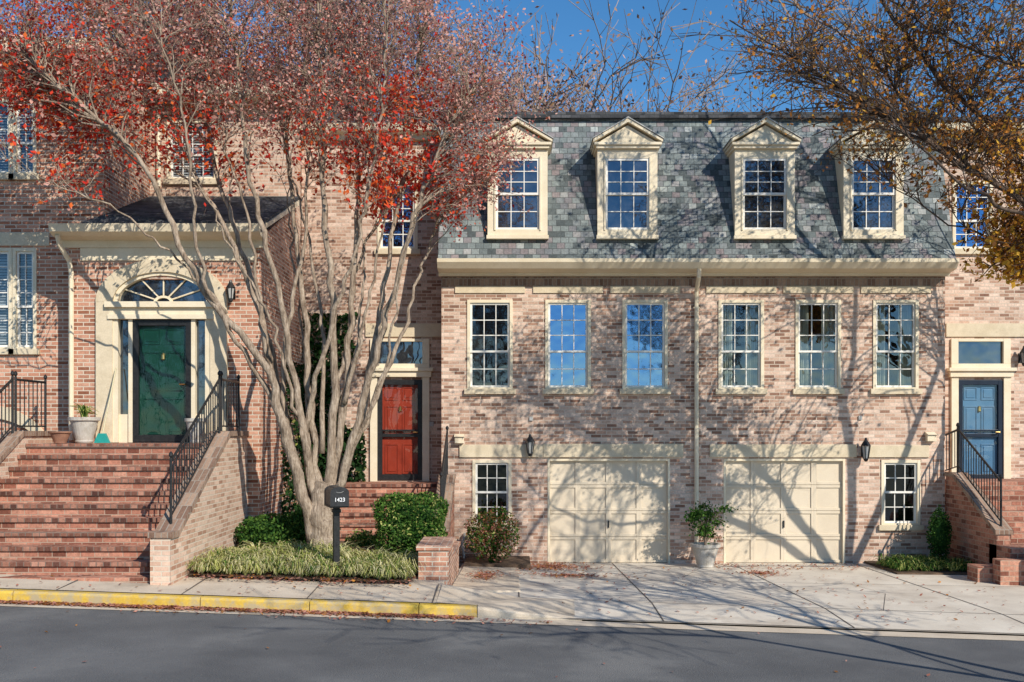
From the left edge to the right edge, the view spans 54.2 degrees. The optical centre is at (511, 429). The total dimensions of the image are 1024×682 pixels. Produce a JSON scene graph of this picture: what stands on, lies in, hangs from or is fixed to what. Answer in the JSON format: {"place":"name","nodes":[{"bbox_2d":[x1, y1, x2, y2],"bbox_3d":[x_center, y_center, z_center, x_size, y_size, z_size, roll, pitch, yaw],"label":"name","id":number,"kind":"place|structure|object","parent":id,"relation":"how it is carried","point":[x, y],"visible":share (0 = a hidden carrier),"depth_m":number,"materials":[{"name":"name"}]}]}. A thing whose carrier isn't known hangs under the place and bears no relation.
{"place":"outdoors","nodes":[
{"label":"outdoors","id":0,"kind":"place"},
{"bbox_2d":[0,574,443,603],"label":"sidewalk","id":1,"kind":"structure","parent":0,"point":[261,587],"depth_m":13.43,"materials":[{"name":"concrete"}]},
{"bbox_2d":[185,539,425,581],"bbox_3d":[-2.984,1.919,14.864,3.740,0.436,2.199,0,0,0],"label":"liriope grass","id":2,"kind":"structure","parent":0,"point":[308,559],"depth_m":14.41,"materials":[{"name":"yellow plant"}]},
{"bbox_2d":[233,511,306,548],"bbox_3d":[-3.999,1.726,16.670,1.350,0.778,1.199,0,0,0],"label":"yew shrub","id":3,"kind":"object","parent":2,"relation":"on","point":[275,529],"visible":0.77,"depth_m":16.41,"materials":[{"name":"green plant"}]},
{"bbox_2d":[0,0,556,546],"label":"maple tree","id":4,"kind":"object","parent":2,"relation":"on","point":[68,88],"visible":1,"depth_m":15.75,"materials":[{"name":"red plant"}]},
{"bbox_2d":[287,509,306,543],"bbox_3d":[-3.524,1.670,17.377,1.086,0.690,1.096,0,0,0],"label":"yew shrub","id":5,"kind":"object","parent":2,"relation":"on","point":[298,514],"visible":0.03,"depth_m":17.21,"materials":[{"name":"green plant"}]},
{"bbox_2d":[324,485,348,575],"bbox_3d":[-2.522,1.500,14.386,0.275,1.385,0.532,0,0,-20],"label":"mailbox","id":6,"kind":"object","parent":2,"relation":"on","point":[336,498],"visible":0.94,"depth_m":14.35,"materials":[{"name":"black metal"}]},
{"bbox_2d":[344,528,377,547],"bbox_3d":[-2.596,1.976,17.400,0.612,0.522,0.610,0,0,-21],"label":"azalea shrub","id":7,"kind":"object","parent":2,"relation":"on","point":[364,537],"visible":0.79,"depth_m":17.27,"materials":[{"name":"green plant"}]},
{"bbox_2d":[371,491,448,555],"bbox_3d":[-1.660,1.561,16.400,1.266,1.118,1.143,0,0,0],"label":"boxwood shrub","id":8,"kind":"object","parent":2,"relation":"on","point":[411,522],"visible":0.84,"depth_m":16.07,"materials":[{"name":"green plant"}]},
{"bbox_2d":[452,566,519,591],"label":"entrance path","id":9,"kind":"structure","parent":0,"point":[507,583],"depth_m":16.05,"materials":[{"name":"concrete"}]},
{"bbox_2d":[0,606,1023,681],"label":"road","id":10,"kind":"structure","parent":0,"point":[126,646],"depth_m":10.88,"materials":[{"name":"grey asphalt"}]},
{"bbox_2d":[0,602,1023,640],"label":"gutter pan","id":11,"kind":"object","parent":10,"relation":"on","point":[772,629],"visible":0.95,"depth_m":12.62,"materials":[{"name":"concrete"}]},
{"bbox_2d":[0,0,1023,116],"label":"sky","id":12,"kind":"structure","parent":0,"point":[571,20],"materials":[{"name":"blue"}]},
{"bbox_2d":[182,566,1023,635],"bbox_3d":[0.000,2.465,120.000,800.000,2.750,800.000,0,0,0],"label":"ground","id":13,"kind":"structure","parent":0,"point":[416,572],"depth_m":13.14,"materials":[{"name":"grey concrete"}]},
{"bbox_2d":[6,0,269,65],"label":"bare tree","id":14,"kind":"object","parent":13,"relation":"on","point":[141,21],"visible":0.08,"depth_m":32.02,"materials":[{"name":"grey plant"}]},
{"bbox_2d":[0,37,341,594],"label":"brick townhouse","id":15,"kind":"structure","parent":13,"relation":"on","point":[91,298],"depth_m":17.40,"materials":[{"name":"brick"}]},
{"bbox_2d":[0,99,13,179],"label":"window","id":16,"kind":"structure","parent":15,"relation":"in","point":[4,173],"depth_m":18.02,"materials":[{"name":"glass"}]},
{"bbox_2d":[0,248,13,354],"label":"window","id":17,"kind":"structure","parent":15,"relation":"in","point":[4,252],"depth_m":18.02,"materials":[{"name":"beige paint"}]},
{"bbox_2d":[8,99,39,179],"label":"window","id":18,"kind":"structure","parent":15,"relation":"in","point":[18,173],"depth_m":18.00,"materials":[{"name":"glass"}]},
{"bbox_2d":[8,248,39,354],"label":"window","id":19,"kind":"structure","parent":15,"relation":"in","point":[20,348],"depth_m":18.02,"materials":[{"name":"beige paint"}]},
{"bbox_2d":[48,431,71,442],"bbox_3d":[-7.520,0.125,16.650,0.374,0.200,0.374,0,0,0],"label":"terracotta pot","id":20,"kind":"object","parent":15,"relation":"on","point":[60,436],"visible":1,"depth_m":16.54,"materials":[{"name":"orange ceramic"}]},
{"bbox_2d":[67,402,100,442],"bbox_3d":[-7.287,-0.124,17.011,0.525,0.698,0.548,0,0,36],"label":"stone planter","id":21,"kind":"object","parent":15,"relation":"on","point":[84,426],"visible":0.98,"depth_m":16.88,"materials":[{"name":"white stone"}]},
{"bbox_2d":[94,368,116,442],"bbox_3d":[-6.880,-0.427,17.026,0.260,1.295,0.532,0,0,0],"label":"broom","id":22,"kind":"object","parent":15,"relation":"on","point":[102,437],"visible":1,"depth_m":16.78,"materials":[{"name":"teal plastic"}]},
{"bbox_2d":[133,320,190,441],"bbox_3d":[-6.080,-0.850,17.393,1.020,2.120,0.194,0,0,0],"label":"door","id":23,"kind":"structure","parent":15,"relation":"in","point":[161,348],"depth_m":17.44,"materials":[{"name":"green paint"}]},
{"bbox_2d":[163,120,216,184],"bbox_3d":[-6.490,-5.630,20.350,1.140,1.320,0.240,0,0,0],"label":"window","id":24,"kind":"structure","parent":15,"relation":"in","point":[170,180],"depth_m":20.32,"materials":[{"name":"beige paint"}]},
{"bbox_2d":[184,418,205,442],"bbox_3d":[-5.380,0.015,17.020,0.374,0.420,0.374,0,0,0],"label":"stone urn","id":25,"kind":"object","parent":15,"relation":"on","point":[188,421],"visible":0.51,"depth_m":16.91,"materials":[{"name":"grey stone"}]},
{"bbox_2d":[158,3,298,66],"bbox_3d":[-9.370,-7.007,36.995,10.817,19.477,11.892,0,0,-25],"label":"bare tree","id":26,"kind":"object","parent":13,"relation":"on","point":[229,41],"visible":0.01,"depth_m":35.78,"materials":[{"name":"grey plant"}]},
{"bbox_2d":[0,589,476,616],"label":"kerb","id":27,"kind":"structure","parent":13,"relation":"on","point":[374,607],"depth_m":12.81,"materials":[{"name":"yellow paint"}]},
{"bbox_2d":[177,0,492,116],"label":"bare tree","id":28,"kind":"object","parent":13,"relation":"on","point":[341,4],"visible":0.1,"depth_m":28.95,"materials":[{"name":"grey plant"}]},
{"bbox_2d":[416,537,460,585],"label":"brick planter wall","id":29,"kind":"structure","parent":13,"relation":"on","point":[439,556],"depth_m":14.50,"materials":[{"name":"red brick"}]},
{"bbox_2d":[464,556,530,568],"bbox_3d":[-0.275,2.625,19.350,1.250,0.210,1.280,0,0,0],"label":"planting strip","id":30,"kind":"object","parent":13,"relation":"on","point":[519,562],"visible":0.5,"depth_m":18.99,"materials":[{"name":"soil"}]},
{"bbox_2d":[464,505,520,562],"bbox_3d":[-0.378,1.982,18.990,1.105,1.105,0.916,0,0,0],"label":"nandina shrub","id":31,"kind":"object","parent":30,"relation":"on","point":[498,534],"visible":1,"depth_m":18.87,"materials":[{"name":"green plant"}]},
{"bbox_2d":[299,112,700,565],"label":"brick townhouse","id":32,"kind":"structure","parent":13,"relation":"on","point":[541,383],"depth_m":20.00,"materials":[{"name":"brick"}]},
{"bbox_2d":[279,312,366,516],"bbox_3d":[-3.702,-0.093,19.843,1.402,4.749,2.186,0,0,0],"label":"ivy vine","id":33,"kind":"object","parent":32,"relation":"attached to","point":[359,467],"visible":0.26,"depth_m":20.75,"materials":[{"name":"green plant"}]},
{"bbox_2d":[374,181,420,254],"bbox_3d":[-2.390,-4.430,20.910,0.960,1.540,0.160,0,0,0],"label":"window","id":34,"kind":"structure","parent":32,"relation":"in","point":[401,231],"depth_m":20.94,"materials":[{"name":"glass"}]},
{"bbox_2d":[377,380,421,479],"bbox_3d":[-2.340,0.005,20.893,0.940,2.090,0.194,0,0,0],"label":"door","id":35,"kind":"structure","parent":32,"relation":"in","point":[399,403],"depth_m":20.94,"materials":[{"name":"red paint"}]},
{"bbox_2d":[464,300,515,393],"bbox_3d":[-0.440,-1.655,20.010,1.030,1.890,0.160,0,0,0],"label":"window","id":36,"kind":"structure","parent":32,"relation":"in","point":[471,389],"depth_m":19.98,"materials":[{"name":"beige paint"}]},
{"bbox_2d":[470,460,513,530],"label":"window","id":37,"kind":"structure","parent":32,"relation":"in","point":[475,463],"depth_m":19.98,"materials":[{"name":"beige paint"}]},
{"bbox_2d":[542,300,593,393],"bbox_3d":[1.120,-1.655,20.010,1.030,1.890,0.160,0,0,0],"label":"window","id":38,"kind":"structure","parent":32,"relation":"in","point":[567,322],"depth_m":20.04,"materials":[{"name":"blue glass"}]},
{"bbox_2d":[548,459,669,562],"bbox_3d":[1.935,1.630,20.045,2.450,2.100,0.110,0,0,0],"label":"garage door","id":39,"kind":"structure","parent":32,"relation":"in","point":[600,510],"depth_m":20.07,"materials":[{"name":"paint"}]},
{"bbox_2d":[619,300,670,393],"bbox_3d":[2.660,-1.655,20.010,1.030,1.890,0.160,0,0,0],"label":"window","id":40,"kind":"structure","parent":32,"relation":"in","point":[644,322],"depth_m":20.04,"materials":[{"name":"blue glass"}]},
{"bbox_2d":[375,0,672,115],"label":"bare tree","id":41,"kind":"object","parent":13,"relation":"on","point":[551,99],"visible":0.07,"depth_m":35.33,"materials":[{"name":"grey plant"}]},
{"bbox_2d":[410,0,753,113],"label":"bare tree","id":42,"kind":"object","parent":13,"relation":"on","point":[617,72],"visible":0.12,"depth_m":31.31,"materials":[{"name":"grey plant"}]},
{"bbox_2d":[585,61,796,111],"bbox_3d":[7.513,-5.836,39.500,12.457,17.055,12.302,0,0,24],"label":"bare tree","id":43,"kind":"object","parent":13,"relation":"on","point":[710,100],"visible":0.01,"depth_m":37.76,"materials":[{"name":"grey plant"}]},
{"bbox_2d":[664,0,1023,116],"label":"bare tree","id":44,"kind":"object","parent":13,"relation":"on","point":[883,87],"visible":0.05,"depth_m":30.43,"materials":[{"name":"brown plant"}]},
{"bbox_2d":[691,112,1023,584],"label":"brick townhouse","id":45,"kind":"structure","parent":13,"relation":"on","point":[861,371],"depth_m":20.00,"materials":[{"name":"brick"}]},
{"bbox_2d":[715,300,767,393],"bbox_3d":[4.580,-1.655,20.084,1.030,1.890,0.307,0,0,0],"label":"window","id":46,"kind":"structure","parent":45,"relation":"in","point":[754,309],"depth_m":20.05,"materials":[{"name":"beige paint"}]},
{"bbox_2d":[724,459,844,562],"bbox_3d":[5.445,1.630,20.045,2.430,2.100,0.110,0,0,0],"label":"garage door","id":47,"kind":"structure","parent":45,"relation":"in","point":[790,510],"depth_m":20.07,"materials":[{"name":"paint"}]},
{"bbox_2d":[792,300,844,393],"bbox_3d":[6.120,-1.655,20.084,1.030,1.890,0.307,0,0,0],"label":"window","id":48,"kind":"structure","parent":45,"relation":"in","point":[830,351],"depth_m":20.05,"materials":[{"name":"beige paint"}]},
{"bbox_2d":[870,300,922,393],"bbox_3d":[7.670,-1.655,20.084,1.030,1.890,0.307,0,0,0],"label":"window","id":49,"kind":"structure","parent":45,"relation":"in","point":[908,310],"depth_m":20.04,"materials":[{"name":"beige paint"}]},
{"bbox_2d":[878,460,923,530],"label":"window","id":50,"kind":"structure","parent":45,"relation":"in","point":[915,525],"depth_m":19.98,"materials":[{"name":"beige paint"}]},
{"bbox_2d":[952,181,992,254],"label":"window","id":51,"kind":"structure","parent":45,"relation":"in","point":[957,234],"depth_m":20.94,"materials":[{"name":"blue glass"}]},
{"bbox_2d":[959,380,1002,478],"bbox_3d":[9.780,0.005,20.893,0.940,2.090,0.194,0,0,0],"label":"door","id":52,"kind":"structure","parent":45,"relation":"in","point":[980,401],"depth_m":20.94,"materials":[{"name":"blue paint"}]},
{"bbox_2d":[695,0,1023,288],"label":"elm tree","id":53,"kind":"object","parent":13,"relation":"on","point":[991,142],"visible":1,"depth_m":14.49,"materials":[{"name":"brown plant"}]},
{"bbox_2d":[865,561,966,574],"bbox_3d":[7.855,2.675,19.145,1.610,0.110,1.690,0,0,0],"label":"planting strip","id":54,"kind":"object","parent":13,"relation":"on","point":[919,571],"visible":0.36,"depth_m":18.49,"materials":[{"name":"soil"}]},
{"bbox_2d":[868,552,977,571],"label":"liriope grass","id":55,"kind":"structure","parent":54,"relation":"on","point":[907,563],"depth_m":18.74,"materials":[{"name":"green plant"}]},
{"bbox_2d":[925,504,952,558],"bbox_3d":[8.241,2.013,19.291,0.509,1.156,0.500,0,0,0],"label":"conifer shrub","id":56,"kind":"object","parent":54,"relation":"on","point":[939,539],"visible":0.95,"depth_m":19.21,"materials":[{"name":"green plant"}]},
{"bbox_2d":[436,563,1023,634],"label":"driveway","id":57,"kind":"structure","parent":0,"point":[730,593],"depth_m":15.17,"materials":[{"name":"concrete"}]},
{"bbox_2d":[437,584,581,620],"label":"kerb ramp","id":58,"kind":"structure","parent":57,"relation":"on","point":[491,605],"depth_m":13.27,"materials":[{"name":"concrete"}]},
{"bbox_2d":[0,545,1021,681],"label":"fallen leaves","id":59,"kind":"object","parent":57,"relation":"on","point":[547,565],"visible":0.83,"depth_m":13.05,"materials":[{"name":"brown plant"}]},
{"bbox_2d":[681,500,738,567],"bbox_3d":[3.814,2.006,19.247,1.154,1.289,0.933,0,0,0],"label":"potted plant","id":60,"kind":"object","parent":57,"relation":"on","point":[705,553],"visible":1,"depth_m":19.12,"materials":[{"name":"green plant"}]}
]}

